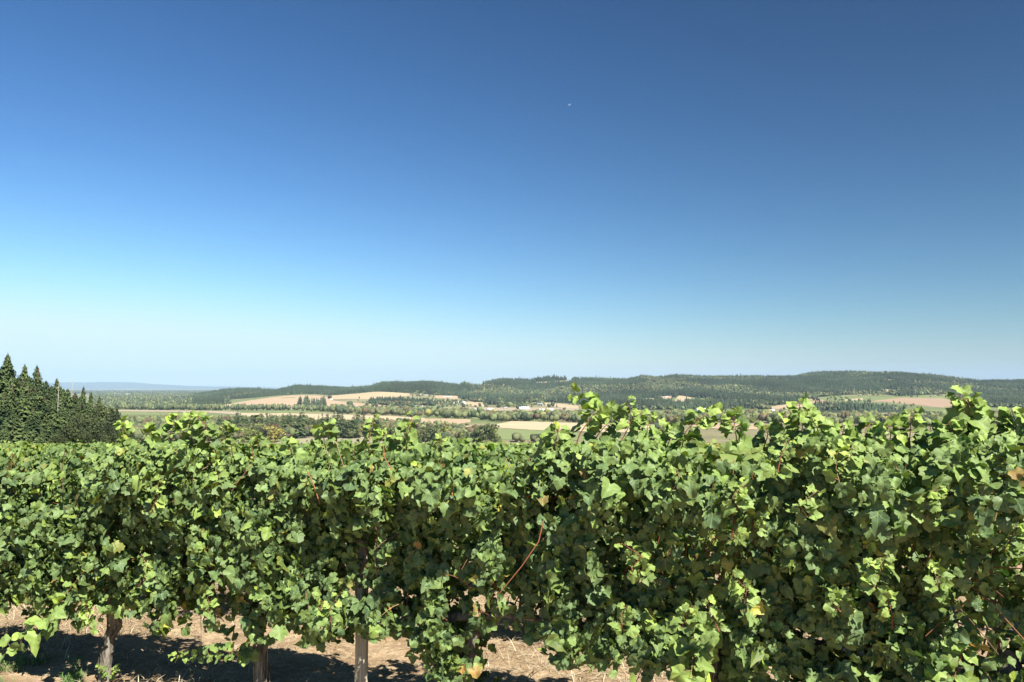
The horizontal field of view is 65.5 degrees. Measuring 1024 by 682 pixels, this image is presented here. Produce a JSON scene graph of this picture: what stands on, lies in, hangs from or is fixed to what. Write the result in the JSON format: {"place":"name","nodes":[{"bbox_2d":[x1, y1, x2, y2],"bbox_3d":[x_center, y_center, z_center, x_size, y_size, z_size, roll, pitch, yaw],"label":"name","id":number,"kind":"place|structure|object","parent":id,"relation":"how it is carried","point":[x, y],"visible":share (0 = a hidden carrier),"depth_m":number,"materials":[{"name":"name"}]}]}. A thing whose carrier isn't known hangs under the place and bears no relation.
{"place":"outdoors","nodes":[
{"label":"outdoors","id":0,"kind":"place"},
{"bbox_2d":[118,410,239,414],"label":"field","id":1,"kind":"structure","parent":0,"point":[226,412],"depth_m":2181.78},
{"bbox_2d":[227,395,329,408],"bbox_3d":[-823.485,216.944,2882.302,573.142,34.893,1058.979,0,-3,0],"label":"field","id":2,"kind":"structure","parent":0,"point":[284,400],"depth_m":3085.61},
{"bbox_2d":[240,413,424,420],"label":"field","id":3,"kind":"structure","parent":0,"point":[346,417],"depth_m":1795.72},
{"bbox_2d":[276,435,427,443],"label":"field","id":4,"kind":"structure","parent":0,"point":[303,440],"depth_m":997.02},
{"bbox_2d":[328,400,385,406],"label":"field","id":5,"kind":"structure","parent":0,"point":[343,403],"depth_m":2784.80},
{"bbox_2d":[330,392,409,398],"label":"field","id":6,"kind":"structure","parent":0,"point":[368,395],"depth_m":3226.43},
{"bbox_2d":[421,419,470,423],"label":"field","id":7,"kind":"structure","parent":0,"point":[458,421],"depth_m":1575.86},
{"bbox_2d":[435,395,457,398],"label":"field","id":8,"kind":"structure","parent":0,"point":[452,397],"depth_m":3344.99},
{"bbox_2d":[465,402,483,406],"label":"field","id":9,"kind":"structure","parent":0,"point":[475,403],"depth_m":2930.56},
{"bbox_2d":[440,407,578,410],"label":"field","id":10,"kind":"structure","parent":0,"point":[512,409],"depth_m":2447.62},
{"bbox_2d":[0,539,1023,681],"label":"soil","id":11,"kind":"structure","parent":0,"point":[393,667],"depth_m":7.36,"materials":[{"name":"soil"}]},
{"bbox_2d":[3,444,43,463],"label":"grapevine","id":12,"kind":"object","parent":11,"relation":"on","point":[42,449],"depth_m":17.03,"materials":[{"name":"green plant"}]},
{"bbox_2d":[0,440,55,471],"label":"grapevine","id":13,"kind":"object","parent":11,"relation":"on","point":[25,444],"visible":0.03,"depth_m":13.93,"materials":[{"name":"plant"}]},
{"bbox_2d":[0,447,58,471],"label":"grapevine","id":14,"kind":"object","parent":11,"relation":"on","point":[16,452],"visible":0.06,"depth_m":10.44,"materials":[{"name":"green plant"}]},
{"bbox_2d":[0,453,72,604],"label":"grapevine","id":15,"kind":"object","parent":11,"relation":"on","point":[67,478],"visible":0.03,"depth_m":7.00,"materials":[{"name":"green plant"}]},
{"bbox_2d":[0,650,90,681],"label":"weeds","id":16,"kind":"object","parent":11,"relation":"on","point":[66,677],"visible":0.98,"depth_m":7.04,"materials":[{"name":"plant"}]},
{"bbox_2d":[28,444,106,500],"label":"grapevine","id":17,"kind":"object","parent":11,"relation":"on","point":[81,450],"visible":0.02,"depth_m":13.08,"materials":[{"name":"plant"}]},
{"bbox_2d":[14,439,149,601],"bbox_3d":[-5.412,2.299,10.066,2.035,2.154,1.103,-1,-4,21],"label":"grapevine","id":18,"kind":"object","parent":11,"relation":"on","point":[44,464],"visible":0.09,"depth_m":9.89,"materials":[{"name":"green plant"}]},
{"bbox_2d":[0,411,220,681],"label":"grapevine","id":19,"kind":"object","parent":11,"relation":"on","point":[70,548],"visible":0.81,"depth_m":6.49,"materials":[{"name":"green plant"}]},
{"bbox_2d":[117,442,254,613],"bbox_3d":[-3.861,2.235,9.450,2.051,2.164,1.086,-2,-4,24],"label":"grapevine","id":20,"kind":"object","parent":11,"relation":"on","point":[188,529],"visible":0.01,"depth_m":9.37,"materials":[{"name":"green plant"}]},
{"bbox_2d":[189,439,280,462],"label":"grapevine","id":21,"kind":"object","parent":11,"relation":"on","point":[273,446],"depth_m":12.21,"materials":[{"name":"plant"}]},
{"bbox_2d":[121,410,385,681],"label":"grapevine","id":22,"kind":"object","parent":11,"relation":"on","point":[267,514],"visible":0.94,"depth_m":5.98,"materials":[{"name":"green plant"}]},
{"bbox_2d":[220,441,382,590],"bbox_3d":[-2.312,2.173,8.871,2.051,2.138,1.086,-2,-4,24],"label":"grapevine","id":23,"kind":"object","parent":11,"relation":"on","point":[323,460],"visible":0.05,"depth_m":8.66,"materials":[{"name":"plant"}]},
{"bbox_2d":[276,439,388,481],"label":"grapevine","id":24,"kind":"object","parent":11,"relation":"on","point":[346,443],"visible":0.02,"depth_m":11.44,"materials":[{"name":"plant"}]},
{"bbox_2d":[308,442,391,462],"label":"grapevine","id":25,"kind":"object","parent":11,"relation":"on","point":[381,453],"visible":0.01,"depth_m":16.54,"materials":[{"name":"plant"}]},
{"bbox_2d":[354,527,367,681],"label":"trellis post","id":26,"kind":"object","parent":11,"relation":"on","point":[361,661],"visible":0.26,"depth_m":5.90,"materials":[{"name":"wood"}]},
{"bbox_2d":[0,563,844,681],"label":"straw","id":27,"kind":"object","parent":11,"relation":"on","point":[168,661],"visible":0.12,"depth_m":7.52,"materials":[{"name":"plant"}]},
{"bbox_2d":[370,438,485,546],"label":"grapevine","id":28,"kind":"object","parent":11,"relation":"on","point":[437,461],"visible":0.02,"depth_m":10.76,"materials":[{"name":"plant"}]},
{"bbox_2d":[342,436,528,622],"bbox_3d":[-0.750,2.071,8.320,2.024,2.200,1.130,-1,-4,24],"label":"grapevine","id":29,"kind":"object","parent":11,"relation":"on","point":[466,457],"visible":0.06,"depth_m":8.13,"materials":[{"name":"green plant"}]},
{"bbox_2d":[313,410,605,681],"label":"grapevine","id":30,"kind":"object","parent":11,"relation":"on","point":[418,503],"visible":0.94,"depth_m":5.46,"materials":[{"name":"green plant"}]},
{"bbox_2d":[470,440,518,457],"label":"grapevine","id":31,"kind":"object","parent":11,"relation":"on","point":[485,443],"visible":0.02,"depth_m":18.31,"materials":[{"name":"plant"}]},
{"bbox_2d":[476,440,536,465],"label":"grapevine","id":32,"kind":"object","parent":11,"relation":"on","point":[499,445],"visible":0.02,"depth_m":15.59,"materials":[{"name":"plant"}]},
{"bbox_2d":[485,445,535,463],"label":"grapevine","id":33,"kind":"object","parent":11,"relation":"on","point":[512,449],"visible":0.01,"depth_m":12.92,"materials":[{"name":"plant"}]},
{"bbox_2d":[483,453,607,563],"bbox_3d":[0.427,2.420,10.428,2.035,2.026,1.103,-1,-4,21],"label":"grapevine","id":34,"kind":"object","parent":11,"relation":"on","point":[516,462],"depth_m":10.22,"materials":[{"name":"plant"}]},
{"bbox_2d":[503,447,689,601],"bbox_3d":[0.799,2.041,7.738,2.024,2.095,1.130,-1,-4,24],"label":"grapevine","id":35,"kind":"object","parent":11,"relation":"on","point":[613,534],"depth_m":7.47,"materials":[{"name":"plant"}]},
{"bbox_2d":[594,451,730,575],"bbox_3d":[1.990,2.355,9.839,2.024,2.049,1.130,-1,-4,24],"label":"grapevine","id":36,"kind":"object","parent":11,"relation":"on","point":[712,466],"visible":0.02,"depth_m":9.49,"materials":[{"name":"plant"}]},
{"bbox_2d":[534,382,863,681],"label":"grapevine","id":37,"kind":"object","parent":11,"relation":"on","point":[775,507],"visible":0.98,"depth_m":4.78,"materials":[{"name":"green plant"}]},
{"bbox_2d":[665,455,835,608],"bbox_3d":[2.334,1.988,7.166,2.035,2.030,1.103,-1,-4,21],"label":"grapevine","id":38,"kind":"object","parent":11,"relation":"on","point":[745,544],"visible":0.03,"depth_m":7.01,"materials":[{"name":"plant"}]},
{"bbox_2d":[807,385,1023,681],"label":"grapevine","id":39,"kind":"object","parent":11,"relation":"on","point":[903,640],"visible":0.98,"depth_m":4.33,"materials":[{"name":"green plant"}]},
{"bbox_2d":[875,448,1023,679],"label":"grapevine","id":40,"kind":"object","parent":11,"relation":"on","point":[1013,589],"visible":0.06,"depth_m":6.38,"materials":[{"name":"plant"}]},
{"bbox_2d":[895,448,1023,630],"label":"grapevine","id":41,"kind":"object","parent":11,"relation":"on","point":[903,466],"visible":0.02,"depth_m":8.75,"materials":[{"name":"plant"}]},
{"bbox_2d":[0,0,1023,387],"label":"sky","id":42,"kind":"structure","parent":0,"point":[241,193],"materials":[{"name":"blue"}]},
{"bbox_2d":[27,378,1021,681],"bbox_3d":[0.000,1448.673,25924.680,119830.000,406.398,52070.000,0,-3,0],"label":"ground","id":43,"kind":"structure","parent":0,"point":[707,434],"depth_m":2380.63,"materials":[{"name":"soil"}]},
{"bbox_2d":[0,425,11,443],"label":"fir tree","id":44,"kind":"object","parent":43,"relation":"on","point":[5,436],"visible":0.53,"depth_m":168.85,"materials":[{"name":"green plant"}]},
{"bbox_2d":[0,392,12,430],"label":"fir tree","id":45,"kind":"object","parent":43,"relation":"on","point":[5,410],"visible":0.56,"depth_m":186.51,"materials":[{"name":"green plant"}]},
{"bbox_2d":[0,382,17,410],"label":"fir tree","id":46,"kind":"object","parent":43,"relation":"on","point":[8,389],"visible":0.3,"depth_m":199.07,"materials":[{"name":"green plant"}]},
{"bbox_2d":[0,354,21,401],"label":"fir tree","id":47,"kind":"object","parent":43,"relation":"on","point":[7,370],"visible":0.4,"depth_m":204.22,"materials":[{"name":"green plant"}]},
{"bbox_2d":[0,410,23,443],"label":"fir tree","id":48,"kind":"object","parent":43,"relation":"on","point":[13,424],"visible":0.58,"depth_m":178.31,"materials":[{"name":"green plant"}]},
{"bbox_2d":[16,376,34,407],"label":"fir tree","id":49,"kind":"object","parent":43,"relation":"on","point":[24,389],"visible":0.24,"depth_m":206.85,"materials":[{"name":"green plant"}]},
{"bbox_2d":[19,365,32,385],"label":"fir tree","id":50,"kind":"object","parent":43,"relation":"on","point":[24,375],"visible":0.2,"depth_m":224.19,"materials":[{"name":"green plant"}]},
{"bbox_2d":[20,423,32,443],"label":"fir tree","id":51,"kind":"object","parent":43,"relation":"on","point":[25,436],"visible":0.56,"depth_m":170.82,"materials":[{"name":"green plant"}]},
{"bbox_2d":[14,392,40,435],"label":"fir tree","id":52,"kind":"object","parent":43,"relation":"on","point":[21,410],"visible":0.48,"depth_m":188.50,"materials":[{"name":"green plant"}]},
{"bbox_2d":[19,407,47,443],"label":"fir tree","id":53,"kind":"object","parent":43,"relation":"on","point":[32,421],"visible":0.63,"depth_m":180.46,"materials":[{"name":"green plant"}]},
{"bbox_2d":[26,384,43,428],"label":"fir tree","id":54,"kind":"object","parent":43,"relation":"on","point":[31,398],"visible":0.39,"depth_m":194.13,"materials":[{"name":"green plant"}]},
{"bbox_2d":[31,366,48,406],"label":"fir tree","id":55,"kind":"object","parent":43,"relation":"on","point":[36,379],"visible":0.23,"depth_m":214.29,"materials":[{"name":"green plant"}]},
{"bbox_2d":[33,383,49,427],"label":"fir tree","id":56,"kind":"object","parent":43,"relation":"on","point":[38,391],"visible":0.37,"depth_m":198.64,"materials":[{"name":"green plant"}]},
{"bbox_2d":[35,428,47,443],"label":"fir tree","id":57,"kind":"object","parent":43,"relation":"on","point":[41,439],"visible":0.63,"depth_m":170.72,"materials":[{"name":"green plant"}]},
{"bbox_2d":[37,395,47,428],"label":"fir tree","id":58,"kind":"object","parent":43,"relation":"on","point":[43,405],"visible":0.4,"depth_m":198.69,"materials":[{"name":"green plant"}]},
{"bbox_2d":[45,387,51,406],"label":"fir tree","id":59,"kind":"object","parent":43,"relation":"on","point":[48,398],"visible":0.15,"depth_m":221.13,"materials":[{"name":"green plant"}]},
{"bbox_2d":[42,400,58,428],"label":"fir tree","id":60,"kind":"object","parent":43,"relation":"on","point":[52,410],"visible":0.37,"depth_m":198.49,"materials":[{"name":"green plant"}]},
{"bbox_2d":[43,381,57,404],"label":"fir tree","id":61,"kind":"object","parent":43,"relation":"on","point":[46,385],"visible":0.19,"depth_m":229.65,"materials":[{"name":"green plant"}]},
{"bbox_2d":[43,419,64,443],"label":"fir tree","id":62,"kind":"object","parent":43,"relation":"on","point":[48,431],"visible":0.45,"depth_m":183.53,"materials":[{"name":"green plant"}]},
{"bbox_2d":[48,432,67,443],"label":"oak tree","id":63,"kind":"object","parent":43,"relation":"on","point":[59,439],"visible":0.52,"depth_m":178.09,"materials":[{"name":"green plant"}]},
{"bbox_2d":[53,378,62,401],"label":"fir tree","id":64,"kind":"object","parent":43,"relation":"on","point":[56,385],"visible":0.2,"depth_m":239.04,"materials":[{"name":"green plant"}]},
{"bbox_2d":[56,391,69,417],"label":"fir tree","id":65,"kind":"object","parent":43,"relation":"on","point":[62,403],"visible":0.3,"depth_m":214.08,"materials":[{"name":"green plant"}]},
{"bbox_2d":[52,408,76,441],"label":"fir tree","id":66,"kind":"object","parent":43,"relation":"on","point":[62,417],"visible":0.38,"depth_m":196.35,"materials":[{"name":"green plant"}]},
{"bbox_2d":[57,422,82,442],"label":"oak tree","id":67,"kind":"object","parent":43,"relation":"on","point":[69,431],"visible":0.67,"depth_m":188.31,"materials":[{"name":"green plant"}]},
{"bbox_2d":[65,389,75,417],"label":"fir tree","id":68,"kind":"object","parent":43,"relation":"on","point":[70,401],"visible":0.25,"depth_m":224.90,"materials":[{"name":"green plant"}]},
{"bbox_2d":[71,402,81,416],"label":"fir tree","id":69,"kind":"object","parent":43,"relation":"on","point":[78,405],"visible":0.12,"depth_m":223.77,"materials":[{"name":"green plant"}]},
{"bbox_2d":[72,392,82,407],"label":"fir tree","id":70,"kind":"object","parent":43,"relation":"on","point":[75,398],"visible":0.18,"depth_m":229.06,"materials":[{"name":"green plant"}]},
{"bbox_2d":[66,414,90,429],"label":"oak tree","id":71,"kind":"object","parent":43,"relation":"on","point":[79,420],"visible":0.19,"depth_m":203.26,"materials":[{"name":"green plant"}]},
{"bbox_2d":[72,427,92,443],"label":"oak tree","id":72,"kind":"object","parent":43,"relation":"on","point":[86,437],"visible":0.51,"depth_m":190.26,"materials":[{"name":"green plant"}]},
{"bbox_2d":[68,407,96,424],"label":"oak tree","id":73,"kind":"object","parent":43,"relation":"on","point":[82,414],"visible":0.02,"depth_m":220.16,"materials":[{"name":"green plant"}]},
{"bbox_2d":[80,387,86,405],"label":"fir tree","id":74,"kind":"object","parent":43,"relation":"on","point":[82,396],"visible":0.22,"depth_m":244.20,"materials":[{"name":"green plant"}]},
{"bbox_2d":[80,402,96,418],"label":"fir tree","id":75,"kind":"object","parent":43,"relation":"on","point":[87,406],"visible":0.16,"depth_m":223.81,"materials":[{"name":"green plant"}]},
{"bbox_2d":[88,392,93,408],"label":"fir tree","id":76,"kind":"object","parent":43,"relation":"on","point":[90,400],"visible":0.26,"depth_m":249.12,"materials":[{"name":"green plant"}]},
{"bbox_2d":[76,417,106,442],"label":"oak tree","id":77,"kind":"object","parent":43,"relation":"on","point":[91,426],"visible":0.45,"depth_m":202.79,"materials":[{"name":"green plant"}]},
{"bbox_2d":[92,406,101,423],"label":"fir tree","id":78,"kind":"object","parent":43,"relation":"on","point":[95,409],"visible":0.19,"depth_m":227.03,"materials":[{"name":"green plant"}]},
{"bbox_2d":[84,403,114,427],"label":"oak tree","id":79,"kind":"object","parent":43,"relation":"on","point":[102,414],"visible":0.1,"depth_m":230.55,"materials":[{"name":"green plant"}]},
{"bbox_2d":[92,427,110,442],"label":"oak tree","id":80,"kind":"object","parent":43,"relation":"on","point":[101,437],"visible":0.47,"depth_m":202.85,"materials":[{"name":"green plant"}]},
{"bbox_2d":[98,406,124,430],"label":"oak tree","id":81,"kind":"object","parent":43,"relation":"on","point":[112,412],"visible":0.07,"depth_m":237.02,"materials":[{"name":"green plant"}]},
{"bbox_2d":[101,416,125,442],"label":"oak tree","id":82,"kind":"object","parent":43,"relation":"on","point":[107,424],"visible":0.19,"depth_m":223.45,"materials":[{"name":"green plant"}]},
{"bbox_2d":[106,426,125,442],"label":"oak tree","id":83,"kind":"object","parent":43,"relation":"on","point":[114,433],"visible":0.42,"depth_m":222.06,"materials":[{"name":"green plant"}]},
{"bbox_2d":[123,428,139,442],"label":"oak tree","id":84,"kind":"object","parent":43,"relation":"on","point":[133,436],"visible":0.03,"depth_m":261.81,"materials":[{"name":"green plant"}]},
{"bbox_2d":[215,425,228,437],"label":"leafy tree","id":85,"kind":"object","parent":43,"relation":"on","point":[222,428],"visible":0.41,"depth_m":972.34,"materials":[{"name":"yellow plant"}]},
{"bbox_2d":[238,426,256,441],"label":"leafy tree","id":86,"kind":"object","parent":43,"relation":"on","point":[248,433],"visible":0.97,"depth_m":953.70,"materials":[{"name":"green plant"}]},
{"bbox_2d":[252,416,262,425],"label":"leafy tree","id":87,"kind":"object","parent":43,"relation":"on","point":[257,419],"visible":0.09,"depth_m":1102.22,"materials":[{"name":"green plant"}]},
{"bbox_2d":[252,425,264,436],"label":"leafy tree","id":88,"kind":"object","parent":43,"relation":"on","point":[261,430],"visible":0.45,"depth_m":977.21,"materials":[{"name":"green plant"}]},
{"bbox_2d":[250,413,273,422],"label":"leafy tree","id":89,"kind":"object","parent":43,"relation":"on","point":[262,415],"visible":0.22,"depth_m":1206.92,"materials":[{"name":"green plant"}]},
{"bbox_2d":[262,425,285,441],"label":"leafy tree","id":90,"kind":"object","parent":43,"relation":"on","point":[275,432],"visible":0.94,"depth_m":952.74,"materials":[{"name":"yellow plant"}]},
{"bbox_2d":[292,414,313,438],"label":"fir tree","id":91,"kind":"object","parent":43,"relation":"on","point":[300,427],"visible":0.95,"depth_m":1025.00,"materials":[{"name":"green plant"}]},
{"bbox_2d":[317,413,325,437],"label":"fir tree","id":92,"kind":"object","parent":43,"relation":"on","point":[321,419],"visible":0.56,"depth_m":1031.39,"materials":[{"name":"green plant"}]},
{"bbox_2d":[342,421,359,437],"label":"leafy tree","id":93,"kind":"object","parent":43,"relation":"on","point":[350,432],"visible":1,"depth_m":1019.15,"materials":[{"name":"green plant"}]},
{"bbox_2d":[352,417,361,437],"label":"fir tree","id":94,"kind":"object","parent":43,"relation":"on","point":[356,428],"visible":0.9,"depth_m":1027.30,"materials":[{"name":"green plant"}]},
{"bbox_2d":[416,429,428,440],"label":"leafy tree","id":95,"kind":"object","parent":43,"relation":"on","point":[421,432],"visible":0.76,"depth_m":962.39,"materials":[{"name":"green plant"}]},
{"bbox_2d":[423,426,437,440],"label":"leafy tree","id":96,"kind":"object","parent":43,"relation":"on","point":[429,434],"visible":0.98,"depth_m":955.76,"materials":[{"name":"green plant"}]},
{"bbox_2d":[438,425,451,430],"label":"leafy tree","id":97,"kind":"object","parent":43,"relation":"on","point":[446,428],"visible":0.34,"depth_m":966.82,"materials":[{"name":"green plant"}]},
{"bbox_2d":[472,428,488,442],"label":"leafy tree","id":98,"kind":"object","parent":43,"relation":"on","point":[482,435],"visible":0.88,"depth_m":926.35,"materials":[{"name":"green plant"}]},
{"bbox_2d":[472,423,501,441],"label":"leafy tree","id":99,"kind":"object","parent":43,"relation":"on","point":[487,429],"visible":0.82,"depth_m":934.31,"materials":[{"name":"green plant"}]},
{"bbox_2d":[489,429,499,442],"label":"leafy tree","id":100,"kind":"object","parent":43,"relation":"on","point":[495,434],"visible":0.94,"depth_m":939.15,"materials":[{"name":"green plant"}]},
{"bbox_2d":[0,436,1016,472],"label":"distant vine rows","id":101,"kind":"object","parent":43,"relation":"on","point":[723,451],"visible":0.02,"depth_m":14.69,"materials":[{"name":"plant"}]},
{"bbox_2d":[65,370,1023,442],"bbox_3d":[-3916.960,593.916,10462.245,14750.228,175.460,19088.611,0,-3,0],"label":"landscape","id":102,"kind":"structure","parent":43,"relation":"on","point":[735,391],"depth_m":3270.71,"materials":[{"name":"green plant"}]},
{"bbox_2d":[749,413,755,422],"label":"leafy tree","id":103,"kind":"object","parent":43,"relation":"on","point":[753,419],"visible":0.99,"depth_m":1485.47,"materials":[{"name":"green plant"}]},
{"bbox_2d":[496,429,578,440],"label":"field","id":104,"kind":"structure","parent":0,"point":[505,434],"depth_m":1127.54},
{"bbox_2d":[545,403,578,407],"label":"field","id":105,"kind":"structure","parent":0,"point":[565,406],"depth_m":2614.18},
{"bbox_2d":[497,421,661,431],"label":"field","id":106,"kind":"structure","parent":0,"point":[531,425],"depth_m":1369.12,"materials":[{"name":"plant"}]},
{"bbox_2d":[692,423,757,429],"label":"field","id":107,"kind":"structure","parent":0,"point":[752,426],"depth_m":1341.59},
{"bbox_2d":[772,404,803,408],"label":"field","id":108,"kind":"structure","parent":0,"point":[778,407],"depth_m":2570.03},
{"bbox_2d":[866,398,951,407],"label":"field","id":109,"kind":"structure","parent":0,"point":[936,402],"depth_m":2922.28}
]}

